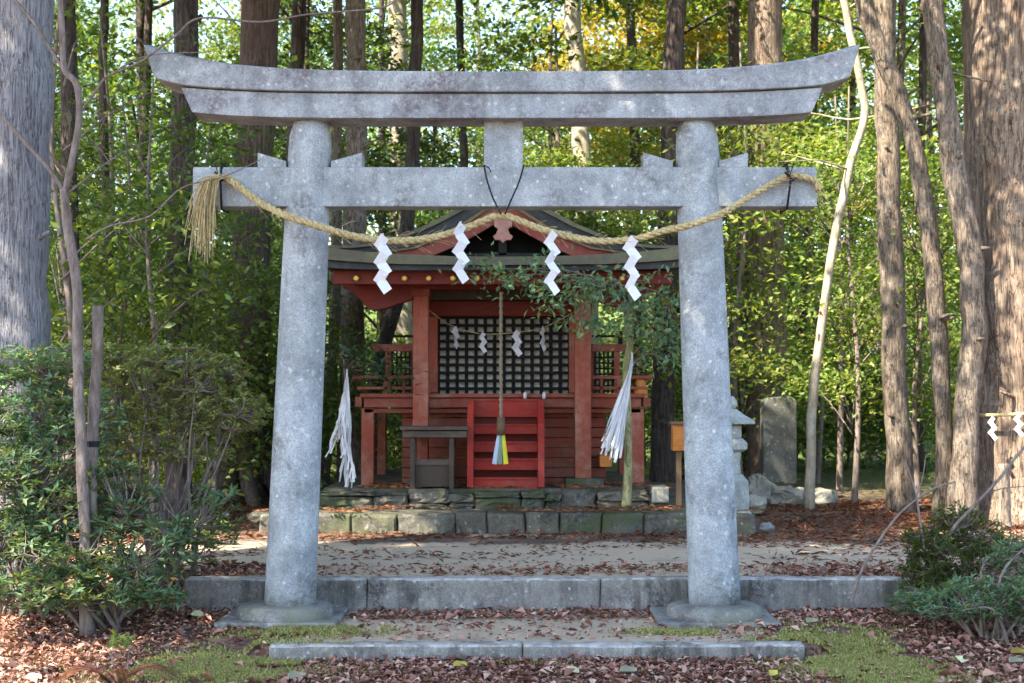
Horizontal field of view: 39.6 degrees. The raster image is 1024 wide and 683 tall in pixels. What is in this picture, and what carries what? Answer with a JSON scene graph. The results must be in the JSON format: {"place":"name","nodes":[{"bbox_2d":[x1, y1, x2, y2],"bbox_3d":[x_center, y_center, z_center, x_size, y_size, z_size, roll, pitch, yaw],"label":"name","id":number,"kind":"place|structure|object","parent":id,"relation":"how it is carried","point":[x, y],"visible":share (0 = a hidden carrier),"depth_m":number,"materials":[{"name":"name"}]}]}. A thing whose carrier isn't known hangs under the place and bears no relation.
{"place":"outdoors","nodes":[
{"label":"outdoors","id":0,"kind":"place"},
{"bbox_2d":[55,0,962,248],"label":"sky","id":1,"kind":"structure","parent":0,"point":[162,29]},
{"bbox_2d":[0,249,1023,682],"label":"ground","id":2,"kind":"structure","parent":0,"point":[872,483],"depth_m":11.88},
{"bbox_2d":[0,0,59,589],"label":"cedar tree","id":3,"kind":"object","parent":2,"relation":"on","point":[27,60],"visible":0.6,"depth_m":11.04,"materials":[{"name":"grey plant"}]},
{"bbox_2d":[0,338,126,620],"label":"rhododendron shrub","id":4,"kind":"object","parent":2,"relation":"on","point":[40,372],"visible":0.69,"depth_m":10.22,"materials":[{"name":"green plant"}]},
{"bbox_2d":[87,306,103,630],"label":"broken stem","id":5,"kind":"object","parent":2,"relation":"on","point":[94,371],"visible":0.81,"depth_m":9.86,"materials":[{"name":"brown plant"}]},
{"bbox_2d":[49,0,164,326],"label":"forest tree","id":6,"kind":"object","parent":2,"relation":"on","point":[121,61],"visible":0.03,"depth_m":34.64,"materials":[{"name":"green plant"}]},
{"bbox_2d":[98,0,117,492],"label":"slim tree","id":7,"kind":"object","parent":2,"relation":"on","point":[103,101],"visible":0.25,"depth_m":19.11,"materials":[{"name":"brown plant"}]},
{"bbox_2d":[48,0,167,324],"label":"forest tree","id":8,"kind":"object","parent":2,"relation":"on","point":[130,81],"visible":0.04,"depth_m":27.56,"materials":[{"name":"green plant"}]},
{"bbox_2d":[0,437,246,632],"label":"rhododendron shrub","id":9,"kind":"object","parent":2,"relation":"on","point":[116,498],"visible":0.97,"depth_m":9.76,"materials":[{"name":"green plant"}]},
{"bbox_2d":[48,10,199,299],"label":"forest tree","id":10,"kind":"object","parent":2,"relation":"on","point":[81,143],"visible":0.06,"depth_m":24.48,"materials":[{"name":"green plant"}]},
{"bbox_2d":[48,124,201,480],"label":"sapling","id":11,"kind":"object","parent":2,"relation":"on","point":[106,277],"visible":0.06,"depth_m":16.85,"materials":[{"name":"green plant"}]},
{"bbox_2d":[136,0,152,484],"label":"slim tree","id":12,"kind":"object","parent":2,"relation":"on","point":[148,21],"visible":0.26,"depth_m":22.14,"materials":[{"name":"brown plant"}]},
{"bbox_2d":[56,0,255,513],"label":"dark tree","id":13,"kind":"object","parent":2,"relation":"on","point":[67,91],"visible":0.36,"depth_m":15.04,"materials":[{"name":"brown plant"}]},
{"bbox_2d":[50,338,273,591],"bbox_3d":[-2.710,0.955,11.012,1.897,1.982,0.893,0,-2,7],"label":"azalea shrub","id":14,"kind":"object","parent":2,"relation":"on","point":[237,413],"visible":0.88,"depth_m":10.89,"materials":[{"name":"green plant"}]},
{"bbox_2d":[47,80,279,514],"bbox_3d":[-4.362,-0.299,16.070,3.865,5.300,3.828,2,-3,-43],"label":"sapling","id":15,"kind":"object","parent":2,"relation":"on","point":[130,240],"visible":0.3,"depth_m":15.87,"materials":[{"name":"green plant"}]},
{"bbox_2d":[48,0,280,463],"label":"sapling","id":16,"kind":"object","parent":2,"relation":"on","point":[110,64],"visible":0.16,"depth_m":18.08,"materials":[{"name":"green plant"}]},
{"bbox_2d":[48,76,283,526],"bbox_3d":[-3.620,-0.237,14.942,3.633,5.030,3.669,2,-3,-45],"label":"sapling","id":17,"kind":"object","parent":2,"relation":"on","point":[210,295],"visible":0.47,"depth_m":14.87,"materials":[{"name":"green plant"}]},
{"bbox_2d":[48,0,284,533],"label":"sapling","id":18,"kind":"object","parent":2,"relation":"on","point":[180,195],"visible":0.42,"depth_m":14.41,"materials":[{"name":"green plant"}]},
{"bbox_2d":[154,0,198,515],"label":"dark tree","id":19,"kind":"object","parent":2,"relation":"on","point":[186,11],"visible":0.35,"depth_m":16.37,"materials":[{"name":"brown plant"}]},
{"bbox_2d":[79,0,279,339],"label":"forest tree","id":20,"kind":"object","parent":2,"relation":"on","point":[172,34],"visible":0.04,"depth_m":34.31,"materials":[{"name":"green plant"}]},
{"bbox_2d":[0,0,395,635],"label":"slim tree","id":21,"kind":"object","parent":2,"relation":"on","point":[84,498],"visible":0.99,"depth_m":9.81,"materials":[{"name":"brown plant"}]},
{"bbox_2d":[50,95,371,510],"bbox_3d":[-3.625,-0.324,17.432,3.968,5.440,3.929,0,-2,-5],"label":"sapling","id":22,"kind":"object","parent":2,"relation":"on","point":[252,380],"visible":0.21,"depth_m":17.31,"materials":[{"name":"green plant"}]},
{"bbox_2d":[48,0,399,479],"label":"forest tree","id":23,"kind":"object","parent":2,"relation":"on","point":[140,22],"visible":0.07,"depth_m":23.59,"materials":[{"name":"green plant"}]},
{"bbox_2d":[194,0,278,507],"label":"cedar tree","id":24,"kind":"object","parent":2,"relation":"on","point":[259,46],"visible":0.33,"depth_m":18.47,"materials":[{"name":"brown plant"}]},
{"bbox_2d":[103,317,376,484],"bbox_3d":[-4.022,1.281,19.145,4.170,3.516,4.553,0,-2,4],"label":"shrub","id":25,"kind":"object","parent":2,"relation":"on","point":[242,437],"visible":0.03,"depth_m":18.88,"materials":[{"name":"green plant"}]},
{"bbox_2d":[94,0,388,300],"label":"forest tree","id":26,"kind":"object","parent":2,"relation":"on","point":[234,26],"visible":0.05,"depth_m":38.96,"materials":[{"name":"green plant"}]},
{"bbox_2d":[118,26,382,403],"bbox_3d":[-5.161,-1.714,28.679,5.777,9.062,5.831,2,-3,-40],"label":"forest tree","id":27,"kind":"object","parent":2,"relation":"on","point":[239,41],"depth_m":28.33,"materials":[{"name":"green plant"}]},
{"bbox_2d":[107,284,401,501],"bbox_3d":[-3.418,0.826,18.775,4.591,3.450,4.500,0,-2,6],"label":"shrub","id":28,"kind":"object","parent":2,"relation":"on","point":[330,407],"visible":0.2,"depth_m":18.28,"materials":[{"name":"green plant"}]},
{"bbox_2d":[90,43,441,465],"bbox_3d":[-3.563,-0.829,19.608,4.900,6.785,4.948,0,-2,8],"label":"sapling","id":29,"kind":"object","parent":2,"relation":"on","point":[278,131],"visible":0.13,"depth_m":19.00,"materials":[{"name":"green plant"}]},
{"bbox_2d":[127,0,476,398],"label":"forest tree","id":30,"kind":"object","parent":2,"relation":"on","point":[323,43],"visible":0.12,"depth_m":23.97,"materials":[{"name":"green plant"}]},
{"bbox_2d":[280,0,402,274],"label":"slim tree","id":31,"kind":"object","parent":2,"relation":"on","point":[298,35],"visible":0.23,"depth_m":22.12,"materials":[{"name":"brown plant"}]},
{"bbox_2d":[222,0,468,391],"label":"forest tree","id":32,"kind":"object","parent":2,"relation":"on","point":[443,149],"visible":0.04,"depth_m":33.58,"materials":[{"name":"green plant"}]},
{"bbox_2d":[291,0,426,485],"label":"slim tree","id":33,"kind":"object","parent":2,"relation":"on","point":[336,221],"visible":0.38,"depth_m":20.02,"materials":[{"name":"brown plant"}]},
{"bbox_2d":[208,0,563,392],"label":"forest tree","id":34,"kind":"object","parent":2,"relation":"on","point":[383,12],"visible":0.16,"depth_m":28.95,"materials":[{"name":"green plant"}]},
{"bbox_2d":[366,0,422,468],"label":"dark tree","id":35,"kind":"object","parent":2,"relation":"on","point":[391,321],"visible":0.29,"depth_m":20.54,"materials":[{"name":"brown plant"}]},
{"bbox_2d":[332,360,463,476],"bbox_3d":[-1.749,1.365,21.856,2.893,2.218,2.952,2,-3,-36],"label":"shrub","id":36,"kind":"object","parent":2,"relation":"on","point":[398,442],"visible":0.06,"depth_m":21.62,"materials":[{"name":"green plant"}]},
{"bbox_2d":[336,0,477,479],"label":"dark tree","id":37,"kind":"object","parent":2,"relation":"on","point":[355,143],"visible":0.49,"depth_m":19.17,"materials":[{"name":"brown plant"}]},
{"bbox_2d":[387,0,485,468],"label":"tree","id":38,"kind":"object","parent":2,"relation":"on","point":[394,8],"visible":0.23,"depth_m":27.07,"materials":[{"name":"brown plant"}]},
{"bbox_2d":[339,36,544,407],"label":"forest tree","id":39,"kind":"object","parent":2,"relation":"on","point":[470,135],"visible":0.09,"depth_m":32.29,"materials":[{"name":"green plant"}]},
{"bbox_2d":[345,0,571,166],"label":"forest tree","id":40,"kind":"object","parent":2,"relation":"on","point":[447,27],"visible":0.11,"depth_m":41.72,"materials":[{"name":"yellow plant"}]},
{"bbox_2d":[455,0,467,467],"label":"slim tree","id":41,"kind":"object","parent":2,"relation":"on","point":[459,21],"visible":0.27,"depth_m":28.20,"materials":[{"name":"brown plant"}]},
{"bbox_2d":[144,45,859,628],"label":"torii gate","id":42,"kind":"structure","parent":2,"relation":"on","point":[310,179],"depth_m":10.08,"materials":[{"name":"stone"}]},
{"bbox_2d":[183,162,826,264],"bbox_3d":[-0.027,-0.910,10.053,4.574,0.741,0.636,0,-2,0],"label":"straw rope","id":43,"kind":"object","parent":42,"relation":"hanging from","point":[207,196],"visible":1,"depth_m":10.01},
{"bbox_2d":[373,233,391,293],"bbox_3d":[-0.901,-0.541,9.904,0.133,0.433,0.076,0,-2,0],"label":"paper streamer","id":44,"kind":"object","parent":43,"relation":"hanging from","point":[384,271],"visible":1,"depth_m":9.90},
{"bbox_2d":[452,221,469,283],"bbox_3d":[-0.360,-0.624,9.987,0.129,0.449,0.069,0,-2,0],"label":"paper streamer","id":45,"kind":"object","parent":43,"relation":"hanging from","point":[458,251],"visible":1,"depth_m":9.98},
{"bbox_2d":[622,235,641,300],"bbox_3d":[0.841,-0.511,9.911,0.164,0.468,0.053,-2,-3,42],"label":"paper streamer","id":46,"kind":"object","parent":43,"relation":"hanging from","point":[629,248],"visible":1,"depth_m":9.91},
{"bbox_2d":[50,0,962,435],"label":"distant woods","id":47,"kind":"object","parent":2,"relation":"on","point":[212,10],"visible":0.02,"depth_m":60.99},
{"bbox_2d":[259,469,755,533],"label":"stone terrace","id":48,"kind":"structure","parent":2,"relation":"on","point":[481,518],"depth_m":14.53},
{"bbox_2d":[324,327,434,483],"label":"slim tree","id":49,"kind":"object","parent":48,"relation":"on","point":[343,348],"visible":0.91,"depth_m":15.55,"materials":[{"name":"green plant"}]},
{"bbox_2d":[325,369,355,487],"bbox_3d":[-1.851,0.950,15.353,0.350,1.308,0.122,0,-2,0],"label":"paper tassel","id":50,"kind":"object","parent":49,"relation":"hanging from","point":[344,418],"visible":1,"depth_m":15.34,"materials":[{"name":"paper"}]},
{"bbox_2d":[415,459,448,486],"bbox_3d":[-0.834,1.411,15.305,0.421,0.294,0.300,0,-2,0],"label":"offering box","id":51,"kind":"object","parent":48,"relation":"on","point":[431,472],"visible":0.82,"depth_m":15.17,"materials":[{"name":"grey wood"}]},
{"bbox_2d":[400,426,468,488],"bbox_3d":[-0.826,1.242,15.292,0.720,0.664,0.500,0,-2,0],"label":"offering table","id":52,"kind":"object","parent":48,"relation":"on","point":[415,432],"visible":0.88,"depth_m":15.11,"materials":[{"name":"grey wood"}]},
{"bbox_2d":[328,210,678,485],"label":"shrine hall","id":53,"kind":"structure","parent":48,"relation":"on","point":[560,372],"depth_m":15.83,"materials":[{"name":"wood"}]},
{"bbox_2d":[492,292,507,463],"bbox_3d":[-0.125,0.386,15.137,0.140,1.839,0.106,2,-3,-36],"label":"bell rope","id":54,"kind":"object","parent":53,"relation":"hanging from","point":[500,444],"visible":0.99,"depth_m":15.11,"materials":[{"name":"brown fabric"}]},
{"bbox_2d":[467,399,544,487],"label":"wooden stairs","id":55,"kind":"structure","parent":48,"relation":"on","point":[524,429],"depth_m":15.49,"materials":[{"name":"red paint"}]},
{"bbox_2d":[252,481,768,511],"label":"leaf litter","id":56,"kind":"object","parent":48,"relation":"on","point":[396,484],"visible":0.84,"depth_m":14.77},
{"bbox_2d":[425,241,681,508],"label":"slim tree","id":57,"kind":"object","parent":48,"relation":"on","point":[623,297],"visible":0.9,"depth_m":14.53,"materials":[{"name":"green plant"}]},
{"bbox_2d":[600,352,632,462],"bbox_3d":[1.092,0.684,14.815,0.350,1.151,0.124,0,-2,0],"label":"paper tassel","id":58,"kind":"object","parent":57,"relation":"hanging from","point":[618,415],"visible":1,"depth_m":14.79,"materials":[{"name":"white paper"}]},
{"bbox_2d":[668,421,683,505],"bbox_3d":[1.726,1.252,14.586,0.214,0.864,0.250,0,-2,0],"label":"wooden sign","id":59,"kind":"object","parent":48,"relation":"on","point":[677,436],"visible":0.73,"depth_m":14.54,"materials":[{"name":"brown wood"}]},
{"bbox_2d":[0,559,1023,682],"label":"leaf litter","id":60,"kind":"object","parent":2,"relation":"on","point":[407,674],"visible":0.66,"depth_m":9.28,"materials":[{"name":"brown plant"}]},
{"bbox_2d":[55,663,187,682],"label":"dead fern","id":61,"kind":"object","parent":60,"relation":"on","point":[124,671],"visible":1,"depth_m":7.94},
{"bbox_2d":[7,611,1019,682],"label":"moss","id":62,"kind":"object","parent":2,"relation":"on","point":[847,666],"visible":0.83,"depth_m":8.98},
{"bbox_2d":[470,0,598,393],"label":"tree","id":63,"kind":"object","parent":2,"relation":"on","point":[572,27],"visible":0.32,"depth_m":26.09,"materials":[{"name":"brown plant"}]},
{"bbox_2d":[269,640,805,661],"bbox_3d":[0.161,2.058,9.132,3.429,0.252,0.175,0,-2,0],"label":"stone step","id":64,"kind":"object","parent":2,"relation":"on","point":[511,650],"visible":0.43,"depth_m":9.06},
{"bbox_2d":[55,498,1023,587],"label":"leaf litter","id":65,"kind":"object","parent":2,"relation":"on","point":[812,524],"visible":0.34,"depth_m":13.76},
{"bbox_2d":[185,575,914,611],"bbox_3d":[0.282,1.992,10.631,5.437,0.469,0.186,0,-2,0],"label":"stone step","id":66,"kind":"object","parent":2,"relation":"on","point":[439,593],"visible":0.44,"depth_m":10.55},
{"bbox_2d":[446,1,657,341],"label":"forest tree","id":67,"kind":"object","parent":2,"relation":"on","point":[550,143],"visible":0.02,"depth_m":35.82,"materials":[{"name":"green plant"}]},
{"bbox_2d":[456,0,659,467],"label":"forest tree","id":68,"kind":"object","parent":2,"relation":"on","point":[558,131],"visible":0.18,"depth_m":26.84,"materials":[{"name":"green plant"}]},
{"bbox_2d":[523,0,711,393],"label":"maple tree","id":69,"kind":"object","parent":2,"relation":"on","point":[590,26],"visible":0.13,"depth_m":36.71,"materials":[{"name":"yellow plant"}]},
{"bbox_2d":[625,0,645,464],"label":"slim tree","id":70,"kind":"object","parent":2,"relation":"on","point":[630,36],"visible":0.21,"depth_m":28.11,"materials":[{"name":"brown plant"}]},
{"bbox_2d":[494,0,784,481],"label":"dark tree","id":71,"kind":"object","parent":2,"relation":"on","point":[663,454],"visible":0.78,"depth_m":19.96,"materials":[{"name":"brown plant"}]},
{"bbox_2d":[552,42,837,405],"bbox_3d":[2.594,-0.795,20.157,3.967,6.698,4.743,-1,-2,16],"label":"sapling","id":72,"kind":"object","parent":2,"relation":"on","point":[774,140],"visible":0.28,"depth_m":19.47,"materials":[{"name":"green plant"}]},
{"bbox_2d":[472,0,923,478],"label":"forest tree","id":73,"kind":"object","parent":2,"relation":"on","point":[588,220],"visible":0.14,"depth_m":23.10,"materials":[{"name":"green plant"}]},
{"bbox_2d":[561,0,860,166],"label":"maple tree","id":74,"kind":"object","parent":2,"relation":"on","point":[690,39],"visible":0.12,"depth_m":29.75,"materials":[{"name":"green plant"}]},
{"bbox_2d":[596,323,874,481],"bbox_3d":[3.344,1.351,22.064,4.652,3.593,4.262,0,-2,2],"label":"shrub","id":75,"kind":"object","parent":2,"relation":"on","point":[680,414],"visible":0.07,"depth_m":21.79,"materials":[{"name":"green plant"}]},
{"bbox_2d":[626,139,848,424],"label":"sapling","id":76,"kind":"object","parent":2,"relation":"on","point":[730,327],"visible":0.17,"depth_m":20.57,"materials":[{"name":"green plant"}]},
{"bbox_2d":[727,0,748,477],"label":"slim tree","id":77,"kind":"object","parent":2,"relation":"on","point":[733,40],"visible":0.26,"depth_m":22.62,"materials":[{"name":"brown plant"}]},
{"bbox_2d":[731,396,754,513],"bbox_3d":[2.251,1.264,14.510,0.431,1.414,0.493,0,-2,0],"label":"stone lantern","id":78,"kind":"object","parent":2,"relation":"on","point":[740,444],"visible":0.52,"depth_m":14.40,"materials":[{"name":"stone"}]},
{"bbox_2d":[602,42,906,473],"bbox_3d":[2.856,-0.856,20.572,4.053,6.844,4.846,2,-3,-37],"label":"sapling","id":79,"kind":"object","parent":2,"relation":"on","point":[738,291],"visible":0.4,"depth_m":20.13,"materials":[{"name":"green plant"}]},
{"bbox_2d":[593,0,918,365],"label":"forest tree","id":80,"kind":"object","parent":2,"relation":"on","point":[787,33],"visible":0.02,"depth_m":32.16,"materials":[{"name":"green plant"}]},
{"bbox_2d":[604,0,908,353],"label":"forest tree","id":81,"kind":"object","parent":2,"relation":"on","point":[786,41],"visible":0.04,"depth_m":28.33,"materials":[{"name":"green plant"}]},
{"bbox_2d":[650,0,897,148],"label":"maple tree","id":82,"kind":"object","parent":2,"relation":"on","point":[859,61],"visible":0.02,"depth_m":33.40,"materials":[{"name":"green plant"}]},
{"bbox_2d":[759,396,796,483],"bbox_3d":[3.574,1.320,19.112,0.461,1.169,0.300,0,-2,0],"label":"stone monument","id":83,"kind":"object","parent":2,"relation":"on","point":[778,450],"visible":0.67,"depth_m":18.96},
{"bbox_2d":[746,0,816,487],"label":"cedar tree","id":84,"kind":"object","parent":2,"relation":"on","point":[764,33],"visible":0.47,"depth_m":20.86,"materials":[{"name":"beige plant"}]},
{"bbox_2d":[764,483,802,505],"bbox_3d":[3.545,2.012,18.244,0.591,0.409,0.503,0,-2,0],"label":"rock","id":85,"kind":"object","parent":2,"relation":"on","point":[791,493],"visible":0.56,"depth_m":18.07,"materials":[{"name":"stone"}]},
{"bbox_2d":[626,0,964,362],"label":"forest tree","id":86,"kind":"object","parent":2,"relation":"on","point":[903,31],"visible":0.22,"depth_m":24.61,"materials":[{"name":"green plant"}]},
{"bbox_2d":[793,0,819,471],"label":"slim tree","id":87,"kind":"object","parent":2,"relation":"on","point":[815,22],"visible":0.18,"depth_m":24.14,"materials":[{"name":"brown plant"}]},
{"bbox_2d":[718,0,962,371],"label":"forest tree","id":88,"kind":"object","parent":2,"relation":"on","point":[853,89],"visible":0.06,"depth_m":34.67,"materials":[{"name":"green plant"}]},
{"bbox_2d":[728,96,953,491],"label":"sapling","id":89,"kind":"object","parent":2,"relation":"on","point":[839,473],"visible":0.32,"depth_m":20.35,"materials":[{"name":"green plant"}]},
{"bbox_2d":[730,111,954,482],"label":"sapling","id":90,"kind":"object","parent":2,"relation":"on","point":[808,254],"visible":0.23,"depth_m":21.88,"materials":[{"name":"green plant"}]},
{"bbox_2d":[735,87,959,502],"bbox_3d":[4.681,-0.470,18.264,3.444,5.816,4.119,1,-2,-17],"label":"sapling","id":91,"kind":"object","parent":2,"relation":"on","point":[857,375],"visible":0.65,"depth_m":18.48,"materials":[{"name":"green plant"}]},
{"bbox_2d":[786,320,933,476],"bbox_3d":[5.123,1.329,24.735,4.655,3.596,4.264,-2,-3,43],"label":"shrub","id":92,"kind":"object","parent":2,"relation":"on","point":[833,463],"visible":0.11,"depth_m":24.03,"materials":[{"name":"green plant"}]},
{"bbox_2d":[776,146,959,503],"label":"sapling","id":93,"kind":"object","parent":2,"relation":"on","point":[915,393],"visible":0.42,"depth_m":18.31,"materials":[{"name":"green plant"}]},
{"bbox_2d":[779,0,961,509],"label":"slim tree","id":94,"kind":"object","parent":2,"relation":"on","point":[810,472],"visible":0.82,"depth_m":17.51,"materials":[{"name":"beige plant"}]},
{"bbox_2d":[786,296,954,471],"bbox_3d":[5.501,0.855,24.051,4.644,3.490,4.551,-2,-3,38],"label":"shrub","id":95,"kind":"object","parent":2,"relation":"on","point":[851,439],"visible":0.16,"depth_m":23.55,"materials":[{"name":"green plant"}]},
{"bbox_2d":[786,0,963,371],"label":"forest tree","id":96,"kind":"object","parent":2,"relation":"on","point":[956,48],"visible":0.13,"depth_m":28.12,"materials":[{"name":"green plant"}]},
{"bbox_2d":[825,355,953,468],"bbox_3d":[6.698,1.312,24.337,3.086,2.319,3.025,0,-2,6],"label":"shrub","id":97,"kind":"object","parent":2,"relation":"on","point":[878,430],"visible":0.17,"depth_m":24.00,"materials":[{"name":"green plant"}]},
{"bbox_2d":[874,0,916,512],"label":"tree","id":98,"kind":"object","parent":2,"relation":"on","point":[897,418],"visible":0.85,"depth_m":17.13,"materials":[{"name":"brown plant"}]},
{"bbox_2d":[854,0,955,517],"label":"tree","id":99,"kind":"object","parent":2,"relation":"on","point":[881,50],"visible":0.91,"depth_m":16.19,"materials":[{"name":"brown plant"}]},
{"bbox_2d":[844,144,965,441],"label":"sapling","id":100,"kind":"object","parent":2,"relation":"on","point":[947,302],"visible":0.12,"depth_m":18.39,"materials":[{"name":"green plant"}]},
{"bbox_2d":[912,0,926,472],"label":"slim tree","id":101,"kind":"object","parent":2,"relation":"on","point":[922,92],"visible":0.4,"depth_m":23.11,"materials":[{"name":"brown plant"}]},
{"bbox_2d":[880,532,1023,646],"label":"azalea shrub","id":102,"kind":"object","parent":2,"relation":"on","point":[970,600],"visible":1,"depth_m":9.55,"materials":[{"name":"green plant"}]},
{"bbox_2d":[895,499,1009,598],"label":"azalea shrub","id":103,"kind":"object","parent":2,"relation":"on","point":[971,547],"visible":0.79,"depth_m":10.33,"materials":[{"name":"green plant"}]},
{"bbox_2d":[904,446,1023,564],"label":"bare branch","id":104,"kind":"object","parent":103,"relation":"attached to","point":[972,507],"visible":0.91,"depth_m":10.36,"materials":[{"name":"brown plant"}]},
{"bbox_2d":[921,0,990,521],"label":"tree","id":105,"kind":"object","parent":2,"relation":"on","point":[971,368],"visible":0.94,"depth_m":15.35,"materials":[{"name":"brown plant"}]},
{"bbox_2d":[961,0,1023,526],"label":"giant cedar","id":106,"kind":"object","parent":2,"relation":"on","point":[992,119],"visible":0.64,"depth_m":15.46,"materials":[{"name":"beige plant"}]},
{"bbox_2d":[993,462,1011,529],"bbox_3d":[5.020,1.624,14.545,0.194,0.778,0.181,0,-2,0],"label":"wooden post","id":107,"kind":"object","parent":2,"relation":"on","point":[1001,507],"visible":0.77,"depth_m":14.49,"materials":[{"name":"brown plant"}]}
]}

